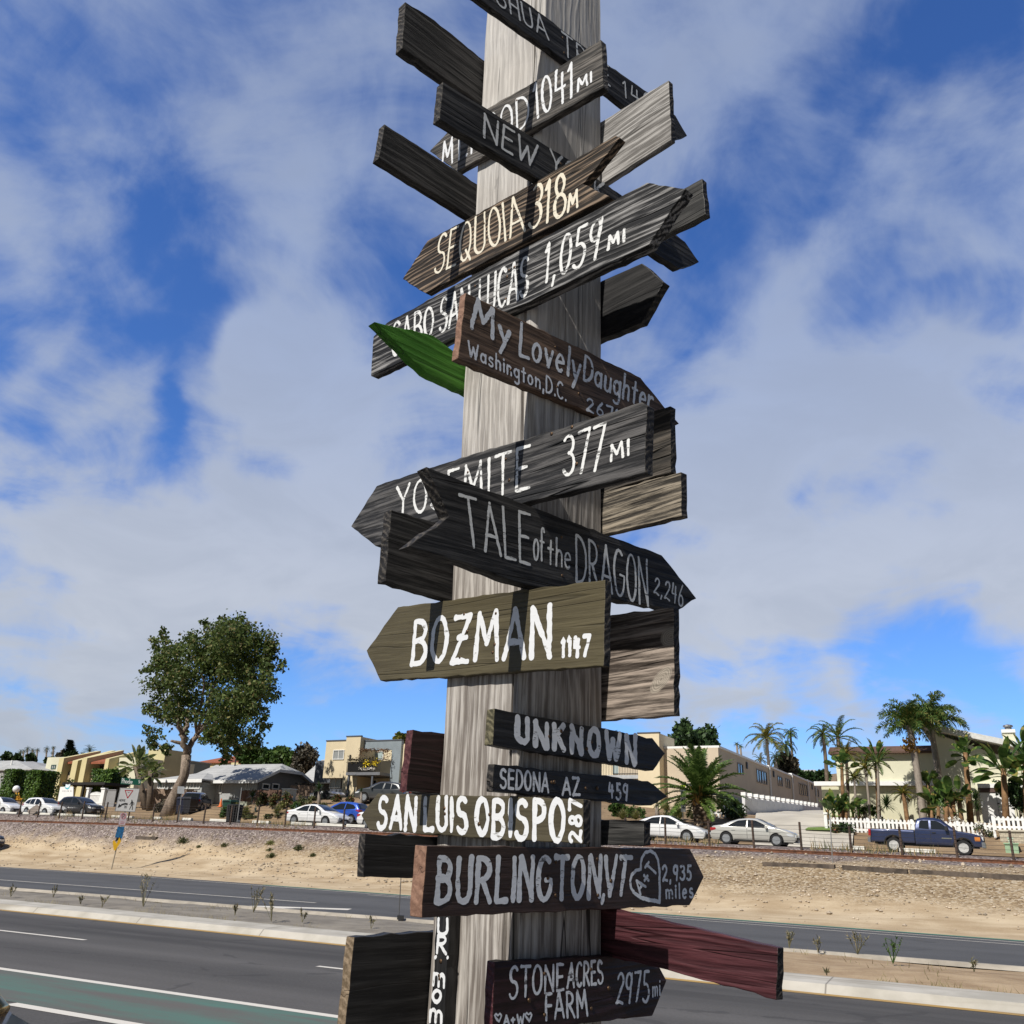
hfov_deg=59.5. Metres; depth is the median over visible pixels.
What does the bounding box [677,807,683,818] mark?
grass tuft
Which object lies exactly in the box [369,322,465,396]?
wooden sign
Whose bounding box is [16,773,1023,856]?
hillside
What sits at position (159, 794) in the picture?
board fence
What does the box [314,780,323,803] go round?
tree aloe
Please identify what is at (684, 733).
dark tree
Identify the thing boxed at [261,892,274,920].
median weed
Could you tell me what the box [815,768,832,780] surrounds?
hill tree
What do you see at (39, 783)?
clipped hedge
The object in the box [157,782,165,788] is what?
window
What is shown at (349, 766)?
apartment building
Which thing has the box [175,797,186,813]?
wheelie bin
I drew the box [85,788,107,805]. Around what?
garden gate
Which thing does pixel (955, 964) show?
median kerb back
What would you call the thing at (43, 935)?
lane dash
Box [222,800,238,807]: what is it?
wheelie bin
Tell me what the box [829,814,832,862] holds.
marker rod
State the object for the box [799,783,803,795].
window
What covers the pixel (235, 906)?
median weed
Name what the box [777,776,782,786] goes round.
window
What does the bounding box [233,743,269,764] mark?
green tree
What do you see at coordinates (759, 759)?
palm
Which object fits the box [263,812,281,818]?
ground plant
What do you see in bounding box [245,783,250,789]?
window
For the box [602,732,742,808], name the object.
apartment building
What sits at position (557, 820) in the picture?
wooden sign
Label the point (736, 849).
rail
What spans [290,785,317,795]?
board fence
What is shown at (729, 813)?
shrub
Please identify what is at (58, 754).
purple tree
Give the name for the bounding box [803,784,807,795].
window
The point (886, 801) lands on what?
yucca
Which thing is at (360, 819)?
sedan car
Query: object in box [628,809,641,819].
grass tuft
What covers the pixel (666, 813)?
shrub
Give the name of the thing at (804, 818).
driveway
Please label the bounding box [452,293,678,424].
wooden sign
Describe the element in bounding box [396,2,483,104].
wooden sign
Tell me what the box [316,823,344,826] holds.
wheel stop
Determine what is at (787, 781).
window
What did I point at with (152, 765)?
palm tree
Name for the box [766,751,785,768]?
palm
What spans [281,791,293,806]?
shrub
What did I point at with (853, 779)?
palm
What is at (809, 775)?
hill tree
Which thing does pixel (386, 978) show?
wooden sign
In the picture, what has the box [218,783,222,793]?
window
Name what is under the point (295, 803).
ground plant
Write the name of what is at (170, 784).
window
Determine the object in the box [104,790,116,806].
grey fence
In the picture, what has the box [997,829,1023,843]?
stone wall
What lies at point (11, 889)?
median weed
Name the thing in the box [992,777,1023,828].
shrub
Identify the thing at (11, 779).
clipped hedge
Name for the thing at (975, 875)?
timber
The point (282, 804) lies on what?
ground plant
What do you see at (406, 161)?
wooden sign
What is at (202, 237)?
sky
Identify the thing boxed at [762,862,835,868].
timber
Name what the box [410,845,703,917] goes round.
wooden sign
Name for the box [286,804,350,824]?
sedan car
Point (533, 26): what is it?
wooden sign
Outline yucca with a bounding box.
[875,794,897,812]
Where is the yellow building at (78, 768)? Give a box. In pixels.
[46,749,194,801]
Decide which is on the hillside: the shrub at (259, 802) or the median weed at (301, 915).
the shrub at (259, 802)
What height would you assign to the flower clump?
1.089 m
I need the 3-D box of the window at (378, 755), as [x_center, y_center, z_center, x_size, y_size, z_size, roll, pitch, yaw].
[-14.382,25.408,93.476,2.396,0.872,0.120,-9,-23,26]
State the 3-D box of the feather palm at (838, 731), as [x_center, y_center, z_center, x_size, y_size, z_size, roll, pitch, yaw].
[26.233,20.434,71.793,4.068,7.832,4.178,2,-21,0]
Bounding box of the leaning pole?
[237,788,241,822]
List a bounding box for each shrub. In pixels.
[6,793,18,798]
[53,778,76,799]
[153,798,165,812]
[255,796,264,806]
[259,792,268,804]
[268,793,279,807]
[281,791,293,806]
[297,794,316,804]
[330,794,342,801]
[345,794,354,801]
[604,803,646,817]
[660,809,674,815]
[716,793,747,819]
[831,821,841,832]
[838,822,856,832]
[854,804,875,818]
[872,814,895,827]
[934,814,966,827]
[973,821,996,837]
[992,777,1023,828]
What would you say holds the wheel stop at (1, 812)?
on the street
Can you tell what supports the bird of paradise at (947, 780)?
on the hillside
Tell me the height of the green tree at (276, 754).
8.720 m
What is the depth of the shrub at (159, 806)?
86.16 m
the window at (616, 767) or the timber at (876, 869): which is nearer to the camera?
the timber at (876, 869)
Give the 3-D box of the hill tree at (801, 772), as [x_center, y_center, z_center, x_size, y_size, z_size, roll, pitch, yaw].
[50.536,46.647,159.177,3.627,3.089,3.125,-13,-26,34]
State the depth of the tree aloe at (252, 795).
80.67 m
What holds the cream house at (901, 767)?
on the hillside
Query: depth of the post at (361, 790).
74.17 m
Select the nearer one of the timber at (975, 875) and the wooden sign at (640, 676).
the wooden sign at (640, 676)
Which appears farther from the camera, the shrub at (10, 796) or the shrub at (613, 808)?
the shrub at (10, 796)
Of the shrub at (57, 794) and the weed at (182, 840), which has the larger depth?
the shrub at (57, 794)
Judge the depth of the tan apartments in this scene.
83.20 m
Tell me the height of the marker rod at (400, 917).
1.171 m
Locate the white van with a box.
[309,790,345,799]
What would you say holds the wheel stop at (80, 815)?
on the street
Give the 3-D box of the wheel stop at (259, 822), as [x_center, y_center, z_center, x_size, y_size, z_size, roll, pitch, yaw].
[-17.639,21.856,63.088,1.514,0.238,0.300,-9,-23,26]
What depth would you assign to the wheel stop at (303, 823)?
61.29 m
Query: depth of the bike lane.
10.67 m
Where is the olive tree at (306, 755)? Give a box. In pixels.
[289,741,319,773]
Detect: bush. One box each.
[0,751,13,760]
[11,752,24,761]
[24,752,37,761]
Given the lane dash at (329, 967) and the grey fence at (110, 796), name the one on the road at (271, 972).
the lane dash at (329, 967)
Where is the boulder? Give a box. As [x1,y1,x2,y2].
[28,805,40,814]
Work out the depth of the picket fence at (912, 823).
56.57 m
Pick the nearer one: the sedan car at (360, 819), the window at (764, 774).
the sedan car at (360, 819)
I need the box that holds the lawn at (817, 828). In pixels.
[806,815,851,829]
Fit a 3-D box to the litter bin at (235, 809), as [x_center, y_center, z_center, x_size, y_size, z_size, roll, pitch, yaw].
[-19.995,21.676,64.489,1.144,1.193,1.140,2,-21,0]
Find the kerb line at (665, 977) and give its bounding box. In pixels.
[0,909,1023,1015]
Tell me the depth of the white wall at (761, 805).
77.10 m
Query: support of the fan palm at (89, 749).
on the hillside
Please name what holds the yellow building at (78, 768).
on the hillside
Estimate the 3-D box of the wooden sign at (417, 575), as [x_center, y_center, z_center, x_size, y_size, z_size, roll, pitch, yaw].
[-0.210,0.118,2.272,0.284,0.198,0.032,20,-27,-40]
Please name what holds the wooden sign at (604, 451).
attached to the wooden post at (497, 413)
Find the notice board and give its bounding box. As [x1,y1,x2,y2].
[58,784,73,800]
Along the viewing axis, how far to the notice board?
94.96 m
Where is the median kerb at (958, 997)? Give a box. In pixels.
[0,899,1023,1013]
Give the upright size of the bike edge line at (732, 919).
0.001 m
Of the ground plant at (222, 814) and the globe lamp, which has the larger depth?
the globe lamp
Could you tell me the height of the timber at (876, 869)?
0.305 m
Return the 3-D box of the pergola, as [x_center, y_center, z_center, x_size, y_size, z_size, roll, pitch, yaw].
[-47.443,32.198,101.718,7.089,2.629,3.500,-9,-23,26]
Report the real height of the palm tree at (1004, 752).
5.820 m
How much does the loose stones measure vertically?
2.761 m
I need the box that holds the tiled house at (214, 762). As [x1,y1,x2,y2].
[200,756,240,766]
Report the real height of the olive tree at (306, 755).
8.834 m
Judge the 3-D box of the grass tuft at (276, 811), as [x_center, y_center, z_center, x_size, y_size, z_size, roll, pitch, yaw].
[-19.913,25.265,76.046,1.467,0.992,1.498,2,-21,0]
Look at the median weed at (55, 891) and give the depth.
25.99 m
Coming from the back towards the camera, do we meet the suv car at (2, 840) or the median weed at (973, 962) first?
the suv car at (2, 840)
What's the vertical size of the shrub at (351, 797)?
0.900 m
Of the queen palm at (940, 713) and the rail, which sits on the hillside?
the queen palm at (940, 713)
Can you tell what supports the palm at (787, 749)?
on the hillside
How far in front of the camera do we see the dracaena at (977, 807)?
56.44 m
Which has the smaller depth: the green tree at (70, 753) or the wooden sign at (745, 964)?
the wooden sign at (745, 964)
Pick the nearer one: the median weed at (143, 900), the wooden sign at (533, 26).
the wooden sign at (533, 26)
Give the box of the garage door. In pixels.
[979,793,1015,823]
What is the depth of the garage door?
59.71 m
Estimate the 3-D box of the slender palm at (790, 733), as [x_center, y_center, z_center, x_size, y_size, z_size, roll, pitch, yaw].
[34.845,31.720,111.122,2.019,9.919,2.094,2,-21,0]
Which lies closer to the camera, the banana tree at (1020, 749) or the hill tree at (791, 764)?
the banana tree at (1020, 749)
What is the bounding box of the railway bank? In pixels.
[0,814,1023,940]
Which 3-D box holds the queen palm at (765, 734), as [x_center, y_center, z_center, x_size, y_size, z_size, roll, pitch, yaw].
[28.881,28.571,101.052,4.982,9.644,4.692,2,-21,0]
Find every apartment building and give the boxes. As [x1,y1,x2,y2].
[313,735,436,796]
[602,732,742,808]
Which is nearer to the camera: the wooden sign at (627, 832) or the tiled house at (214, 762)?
the wooden sign at (627, 832)
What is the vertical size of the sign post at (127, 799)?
5.125 m
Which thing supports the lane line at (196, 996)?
on the road at (271, 972)
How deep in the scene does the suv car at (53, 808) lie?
85.63 m
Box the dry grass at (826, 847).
[47,809,941,855]
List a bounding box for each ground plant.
[218,806,226,817]
[242,813,256,818]
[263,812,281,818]
[278,800,288,809]
[289,801,301,808]
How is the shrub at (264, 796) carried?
on the hillside
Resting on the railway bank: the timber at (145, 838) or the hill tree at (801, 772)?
the timber at (145, 838)
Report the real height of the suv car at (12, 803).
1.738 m
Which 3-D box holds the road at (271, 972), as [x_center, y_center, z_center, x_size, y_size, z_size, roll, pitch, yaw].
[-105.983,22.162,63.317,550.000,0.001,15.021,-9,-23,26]
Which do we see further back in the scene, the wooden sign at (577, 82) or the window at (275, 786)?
the window at (275, 786)
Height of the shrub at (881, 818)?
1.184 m
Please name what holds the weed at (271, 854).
on the railway bank
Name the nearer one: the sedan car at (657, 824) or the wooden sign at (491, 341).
the wooden sign at (491, 341)
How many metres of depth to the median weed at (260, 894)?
23.23 m
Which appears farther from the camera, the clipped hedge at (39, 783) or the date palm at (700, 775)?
the clipped hedge at (39, 783)
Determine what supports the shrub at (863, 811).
on the hillside
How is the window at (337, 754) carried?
in the apartment building at (349, 766)
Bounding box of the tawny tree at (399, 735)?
[392,731,405,743]
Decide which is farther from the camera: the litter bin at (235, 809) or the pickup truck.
the litter bin at (235, 809)
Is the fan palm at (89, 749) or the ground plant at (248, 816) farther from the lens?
the fan palm at (89, 749)
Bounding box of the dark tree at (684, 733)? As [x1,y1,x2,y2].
[667,717,720,745]
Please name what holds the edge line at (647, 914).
on the road at (914, 946)
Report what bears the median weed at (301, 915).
on the median soil
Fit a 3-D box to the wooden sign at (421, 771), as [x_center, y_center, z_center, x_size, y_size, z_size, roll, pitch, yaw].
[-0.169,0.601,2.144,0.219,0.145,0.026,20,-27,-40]
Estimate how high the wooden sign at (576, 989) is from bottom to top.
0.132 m
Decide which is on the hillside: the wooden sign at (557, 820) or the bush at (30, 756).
the bush at (30, 756)
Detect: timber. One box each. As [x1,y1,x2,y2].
[135,836,157,839]
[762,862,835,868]
[842,865,907,873]
[910,869,1023,880]
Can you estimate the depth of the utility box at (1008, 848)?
50.63 m
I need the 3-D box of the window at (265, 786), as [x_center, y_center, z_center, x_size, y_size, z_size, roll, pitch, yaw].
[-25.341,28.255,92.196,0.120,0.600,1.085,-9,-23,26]
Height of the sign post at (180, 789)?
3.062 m
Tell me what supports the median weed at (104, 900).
on the median soil
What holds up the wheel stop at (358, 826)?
on the street
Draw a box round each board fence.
[139,788,171,806]
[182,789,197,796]
[239,789,281,802]
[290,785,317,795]
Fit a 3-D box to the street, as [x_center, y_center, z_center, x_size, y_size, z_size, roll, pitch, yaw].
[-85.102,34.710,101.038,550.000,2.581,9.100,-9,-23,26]
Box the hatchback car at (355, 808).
[331,802,367,823]
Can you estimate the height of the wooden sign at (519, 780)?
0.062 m
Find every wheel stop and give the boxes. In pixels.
[0,811,17,813]
[75,814,101,816]
[252,820,270,823]
[291,822,312,825]
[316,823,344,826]
[346,824,366,827]
[853,846,864,849]
[899,848,934,853]
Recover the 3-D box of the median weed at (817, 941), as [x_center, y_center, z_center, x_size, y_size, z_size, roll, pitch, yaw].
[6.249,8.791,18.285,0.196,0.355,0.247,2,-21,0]
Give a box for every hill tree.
[773,752,799,775]
[797,768,805,776]
[800,769,816,781]
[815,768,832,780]
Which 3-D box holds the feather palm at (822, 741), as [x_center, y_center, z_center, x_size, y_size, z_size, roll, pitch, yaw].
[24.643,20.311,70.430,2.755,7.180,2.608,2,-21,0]
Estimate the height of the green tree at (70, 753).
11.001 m
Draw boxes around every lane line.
[0,967,337,1017]
[9,1003,141,1023]
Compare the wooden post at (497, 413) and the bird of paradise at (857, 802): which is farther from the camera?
the bird of paradise at (857, 802)
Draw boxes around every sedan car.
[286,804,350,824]
[357,812,367,826]
[639,815,710,841]
[710,818,799,845]
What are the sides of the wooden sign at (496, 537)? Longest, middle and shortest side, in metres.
0.998 x 0.207 x 0.037 m
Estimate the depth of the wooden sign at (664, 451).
2.26 m
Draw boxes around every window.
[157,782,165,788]
[167,782,174,788]
[189,782,200,788]
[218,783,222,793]
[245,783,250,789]
[262,783,269,789]
[272,783,279,789]
[329,779,341,787]
[332,750,344,759]
[375,751,383,759]
[613,766,617,773]
[737,763,743,774]
[756,769,762,783]
[762,771,767,784]
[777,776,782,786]
[785,778,790,788]
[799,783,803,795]
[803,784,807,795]
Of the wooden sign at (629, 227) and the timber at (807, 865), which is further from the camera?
the timber at (807, 865)
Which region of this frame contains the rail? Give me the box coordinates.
[0,820,1023,864]
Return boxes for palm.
[82,744,95,752]
[652,743,752,831]
[743,722,784,764]
[754,752,766,764]
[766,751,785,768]
[772,740,797,755]
[783,727,797,754]
[806,724,840,786]
[811,715,861,786]
[828,737,860,817]
[842,767,865,824]
[847,753,881,826]
[861,751,896,828]
[875,698,944,817]
[890,782,915,828]
[895,690,969,819]
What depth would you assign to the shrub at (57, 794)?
102.60 m
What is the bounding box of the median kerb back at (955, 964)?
[0,886,1023,971]
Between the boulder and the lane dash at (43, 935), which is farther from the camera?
the boulder
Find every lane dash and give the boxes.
[0,930,85,939]
[316,966,342,968]
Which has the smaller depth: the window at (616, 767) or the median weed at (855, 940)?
the median weed at (855, 940)
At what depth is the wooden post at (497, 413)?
2.17 m
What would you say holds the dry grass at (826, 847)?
on the railway bank
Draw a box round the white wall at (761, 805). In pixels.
[741,792,820,814]
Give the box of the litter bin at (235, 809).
[226,804,243,821]
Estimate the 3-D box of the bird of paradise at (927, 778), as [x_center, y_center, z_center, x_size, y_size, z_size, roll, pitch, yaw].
[27.670,18.898,59.425,1.340,3.588,1.744,2,-21,0]
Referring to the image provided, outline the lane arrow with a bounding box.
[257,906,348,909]
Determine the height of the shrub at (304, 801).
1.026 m
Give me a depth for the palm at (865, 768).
60.20 m
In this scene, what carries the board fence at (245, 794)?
on the hillside
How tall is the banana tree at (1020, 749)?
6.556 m
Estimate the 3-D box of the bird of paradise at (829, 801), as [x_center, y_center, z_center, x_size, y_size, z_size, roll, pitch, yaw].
[21.395,19.720,59.631,2.004,2.564,1.776,20,-27,-39]
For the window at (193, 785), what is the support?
in the grey bungalow
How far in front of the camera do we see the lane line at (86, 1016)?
9.96 m
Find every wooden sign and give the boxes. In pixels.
[337,930,432,1023]
[351,402,653,547]
[357,833,436,877]
[362,793,589,843]
[367,580,610,681]
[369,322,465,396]
[371,183,692,378]
[373,124,476,220]
[378,510,453,600]
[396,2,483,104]
[399,467,695,609]
[400,730,443,794]
[403,136,624,295]
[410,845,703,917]
[429,916,459,1023]
[430,40,607,174]
[433,82,698,271]
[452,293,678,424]
[470,0,686,140]
[484,709,664,770]
[484,955,665,1023]
[486,764,666,805]
[600,81,674,185]
[600,264,669,343]
[601,406,676,492]
[601,472,687,535]
[601,607,679,721]
[601,820,650,845]
[601,909,783,999]
[661,179,709,242]
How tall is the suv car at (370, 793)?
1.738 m
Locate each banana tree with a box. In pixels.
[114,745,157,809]
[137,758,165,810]
[945,734,984,827]
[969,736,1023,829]
[999,725,1023,816]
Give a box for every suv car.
[0,797,22,812]
[0,835,4,846]
[0,994,28,1023]
[21,797,66,813]
[59,796,104,814]
[183,792,211,810]
[355,782,411,801]
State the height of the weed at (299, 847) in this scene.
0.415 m
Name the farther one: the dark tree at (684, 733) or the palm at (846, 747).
the dark tree at (684, 733)
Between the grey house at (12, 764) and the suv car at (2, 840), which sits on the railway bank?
the suv car at (2, 840)
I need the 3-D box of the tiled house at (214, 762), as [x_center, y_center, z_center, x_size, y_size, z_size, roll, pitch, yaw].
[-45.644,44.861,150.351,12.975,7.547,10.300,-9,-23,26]
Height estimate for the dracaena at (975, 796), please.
2.135 m
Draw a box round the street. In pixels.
[3,813,1023,857]
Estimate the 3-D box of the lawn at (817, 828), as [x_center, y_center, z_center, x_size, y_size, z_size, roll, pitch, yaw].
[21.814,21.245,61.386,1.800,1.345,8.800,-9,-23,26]
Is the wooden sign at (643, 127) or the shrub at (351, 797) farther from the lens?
the shrub at (351, 797)
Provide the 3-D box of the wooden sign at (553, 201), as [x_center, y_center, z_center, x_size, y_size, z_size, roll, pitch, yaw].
[-0.035,-0.801,2.537,0.026,0.207,0.892,20,-23,-40]
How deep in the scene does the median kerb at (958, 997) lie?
14.56 m
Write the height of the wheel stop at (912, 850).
0.240 m
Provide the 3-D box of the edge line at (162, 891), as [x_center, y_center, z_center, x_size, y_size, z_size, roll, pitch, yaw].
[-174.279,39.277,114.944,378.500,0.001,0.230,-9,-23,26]
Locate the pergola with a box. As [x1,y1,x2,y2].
[62,782,128,802]
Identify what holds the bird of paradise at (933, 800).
on the hillside
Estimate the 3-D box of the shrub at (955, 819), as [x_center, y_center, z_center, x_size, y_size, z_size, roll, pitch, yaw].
[27.706,19.753,56.708,2.086,1.252,1.435,-11,-24,30]
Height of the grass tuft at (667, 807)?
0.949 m
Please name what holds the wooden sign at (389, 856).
attached to the wooden post at (497, 413)
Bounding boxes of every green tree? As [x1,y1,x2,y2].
[63,749,78,756]
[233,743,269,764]
[257,745,291,764]
[283,750,293,766]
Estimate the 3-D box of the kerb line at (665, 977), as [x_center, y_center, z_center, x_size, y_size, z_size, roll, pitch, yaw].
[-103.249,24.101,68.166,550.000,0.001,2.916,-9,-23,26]
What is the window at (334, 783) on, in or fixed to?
in the apartment building at (349, 766)
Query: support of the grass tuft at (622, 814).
on the hillside
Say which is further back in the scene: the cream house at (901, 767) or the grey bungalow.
the grey bungalow
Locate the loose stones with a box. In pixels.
[0,822,1023,929]
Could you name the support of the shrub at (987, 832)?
on the hillside
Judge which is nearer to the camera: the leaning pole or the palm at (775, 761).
the leaning pole
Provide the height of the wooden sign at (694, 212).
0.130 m
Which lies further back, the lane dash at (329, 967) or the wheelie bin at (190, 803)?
the wheelie bin at (190, 803)
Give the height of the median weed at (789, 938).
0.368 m
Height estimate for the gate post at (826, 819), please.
1.569 m
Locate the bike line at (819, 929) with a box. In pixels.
[376,895,1016,944]
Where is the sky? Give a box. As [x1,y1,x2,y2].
[0,0,1023,773]
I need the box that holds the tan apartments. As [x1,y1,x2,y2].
[618,745,824,811]
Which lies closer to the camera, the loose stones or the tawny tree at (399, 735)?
the loose stones
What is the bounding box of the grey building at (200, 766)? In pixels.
[191,761,211,773]
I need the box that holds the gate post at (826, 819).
[823,812,827,827]
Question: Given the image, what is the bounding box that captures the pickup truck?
[868,817,986,854]
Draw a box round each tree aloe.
[247,789,257,803]
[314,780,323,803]
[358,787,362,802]
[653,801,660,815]
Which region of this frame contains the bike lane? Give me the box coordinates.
[0,970,337,1023]
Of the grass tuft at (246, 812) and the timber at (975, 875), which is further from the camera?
the grass tuft at (246, 812)
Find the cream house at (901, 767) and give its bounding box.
[814,724,1023,823]
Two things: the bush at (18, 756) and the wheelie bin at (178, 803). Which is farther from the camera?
the bush at (18, 756)
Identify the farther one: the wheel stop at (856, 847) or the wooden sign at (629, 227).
the wheel stop at (856, 847)
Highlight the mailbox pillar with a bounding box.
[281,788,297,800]
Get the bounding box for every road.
[0,867,1023,965]
[0,910,1023,1023]
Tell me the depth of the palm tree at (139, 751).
91.17 m
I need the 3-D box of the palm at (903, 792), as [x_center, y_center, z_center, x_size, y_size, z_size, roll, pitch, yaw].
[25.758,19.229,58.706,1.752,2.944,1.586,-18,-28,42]
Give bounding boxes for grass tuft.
[242,805,251,814]
[272,805,282,814]
[615,809,628,818]
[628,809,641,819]
[660,802,671,811]
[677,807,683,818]
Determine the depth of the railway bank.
39.87 m
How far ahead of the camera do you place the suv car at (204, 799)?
82.64 m
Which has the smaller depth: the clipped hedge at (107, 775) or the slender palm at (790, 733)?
the clipped hedge at (107, 775)
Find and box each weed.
[9,883,16,896]
[52,885,57,896]
[100,894,110,906]
[139,873,155,906]
[176,835,190,843]
[233,903,237,914]
[251,886,265,911]
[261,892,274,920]
[265,840,274,844]
[265,852,276,857]
[293,844,304,849]
[299,907,307,921]
[369,915,376,927]
[786,929,794,947]
[813,936,821,951]
[846,931,869,953]
[881,933,902,963]
[969,956,977,971]
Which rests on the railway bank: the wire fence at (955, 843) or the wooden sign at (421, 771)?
the wire fence at (955, 843)
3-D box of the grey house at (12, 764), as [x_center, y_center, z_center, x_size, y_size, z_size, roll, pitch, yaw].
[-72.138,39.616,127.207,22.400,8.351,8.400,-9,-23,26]
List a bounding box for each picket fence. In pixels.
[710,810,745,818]
[824,817,993,836]
[991,815,1023,837]
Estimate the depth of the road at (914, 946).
29.28 m
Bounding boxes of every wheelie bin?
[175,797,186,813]
[182,797,198,813]
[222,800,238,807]
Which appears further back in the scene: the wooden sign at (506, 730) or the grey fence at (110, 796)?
the grey fence at (110, 796)
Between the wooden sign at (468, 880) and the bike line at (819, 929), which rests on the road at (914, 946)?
the bike line at (819, 929)
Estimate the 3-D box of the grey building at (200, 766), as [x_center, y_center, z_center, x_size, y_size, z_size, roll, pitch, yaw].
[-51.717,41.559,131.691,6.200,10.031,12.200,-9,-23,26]
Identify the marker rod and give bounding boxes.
[397,879,403,920]
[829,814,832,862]
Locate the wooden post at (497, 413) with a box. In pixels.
[427,0,601,1023]
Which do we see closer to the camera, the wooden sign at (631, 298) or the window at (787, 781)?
the wooden sign at (631, 298)
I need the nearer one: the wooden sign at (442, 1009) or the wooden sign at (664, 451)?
the wooden sign at (442, 1009)
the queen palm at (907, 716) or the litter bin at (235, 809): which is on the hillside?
the queen palm at (907, 716)
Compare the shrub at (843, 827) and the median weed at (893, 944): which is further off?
the shrub at (843, 827)
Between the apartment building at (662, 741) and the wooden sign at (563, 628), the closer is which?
the wooden sign at (563, 628)
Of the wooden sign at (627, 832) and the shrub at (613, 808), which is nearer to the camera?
the wooden sign at (627, 832)
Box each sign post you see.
[111,777,140,868]
[177,786,183,819]
[680,784,685,819]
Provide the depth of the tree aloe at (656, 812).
62.94 m
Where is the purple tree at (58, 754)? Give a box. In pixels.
[54,748,64,756]
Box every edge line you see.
[9,880,314,902]
[14,868,1023,942]
[271,885,1022,940]
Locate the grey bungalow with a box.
[153,759,329,804]
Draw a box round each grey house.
[0,760,53,787]
[27,761,45,765]
[305,760,324,781]
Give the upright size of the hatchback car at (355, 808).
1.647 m
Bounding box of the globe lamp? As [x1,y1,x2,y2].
[12,786,19,799]
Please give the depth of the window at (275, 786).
93.42 m
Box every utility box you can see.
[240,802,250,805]
[1003,843,1018,853]
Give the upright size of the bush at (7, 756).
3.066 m
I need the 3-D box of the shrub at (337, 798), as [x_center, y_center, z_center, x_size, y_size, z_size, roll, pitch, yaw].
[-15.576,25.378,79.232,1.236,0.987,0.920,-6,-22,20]
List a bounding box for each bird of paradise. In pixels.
[818,788,847,823]
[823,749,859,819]
[838,796,867,827]
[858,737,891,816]
[916,783,966,826]
[921,770,938,817]
[928,775,973,830]
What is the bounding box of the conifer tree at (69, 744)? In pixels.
[60,739,78,756]
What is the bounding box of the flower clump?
[15,793,23,801]
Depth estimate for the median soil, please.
19.09 m
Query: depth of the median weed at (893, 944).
16.72 m
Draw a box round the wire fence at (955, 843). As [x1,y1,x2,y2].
[0,800,1023,860]
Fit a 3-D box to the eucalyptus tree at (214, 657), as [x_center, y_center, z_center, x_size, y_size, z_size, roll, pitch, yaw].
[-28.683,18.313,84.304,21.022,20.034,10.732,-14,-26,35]
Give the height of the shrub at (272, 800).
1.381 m
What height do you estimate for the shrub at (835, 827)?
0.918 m
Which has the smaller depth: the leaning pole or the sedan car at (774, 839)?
the sedan car at (774, 839)
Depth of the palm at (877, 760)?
59.40 m
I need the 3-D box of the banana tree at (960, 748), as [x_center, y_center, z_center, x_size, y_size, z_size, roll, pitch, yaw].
[29.773,17.430,58.294,2.283,5.957,2.318,2,-21,0]
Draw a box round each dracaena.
[968,786,982,820]
[972,801,984,813]
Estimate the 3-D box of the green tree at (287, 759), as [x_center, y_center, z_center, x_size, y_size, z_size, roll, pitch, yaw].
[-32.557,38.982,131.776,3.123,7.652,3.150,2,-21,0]
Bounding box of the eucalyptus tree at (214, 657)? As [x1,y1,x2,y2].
[132,608,288,816]
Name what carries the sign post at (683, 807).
on the hillside
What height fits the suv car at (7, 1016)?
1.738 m
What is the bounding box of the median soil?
[0,889,1023,993]
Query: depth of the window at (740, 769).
81.19 m
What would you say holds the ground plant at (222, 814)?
on the hillside
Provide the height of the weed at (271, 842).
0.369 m
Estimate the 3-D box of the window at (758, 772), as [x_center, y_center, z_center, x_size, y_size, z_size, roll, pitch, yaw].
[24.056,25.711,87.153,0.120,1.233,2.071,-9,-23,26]
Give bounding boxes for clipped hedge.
[0,768,27,800]
[21,769,61,801]
[89,768,128,792]
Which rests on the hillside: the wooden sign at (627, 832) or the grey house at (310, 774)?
the grey house at (310, 774)
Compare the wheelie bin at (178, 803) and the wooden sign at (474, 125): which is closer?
the wooden sign at (474, 125)
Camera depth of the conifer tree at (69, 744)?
219.84 m
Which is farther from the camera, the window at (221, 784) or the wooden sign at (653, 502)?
the window at (221, 784)
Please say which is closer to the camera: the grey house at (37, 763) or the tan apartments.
the tan apartments
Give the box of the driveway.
[755,810,853,848]

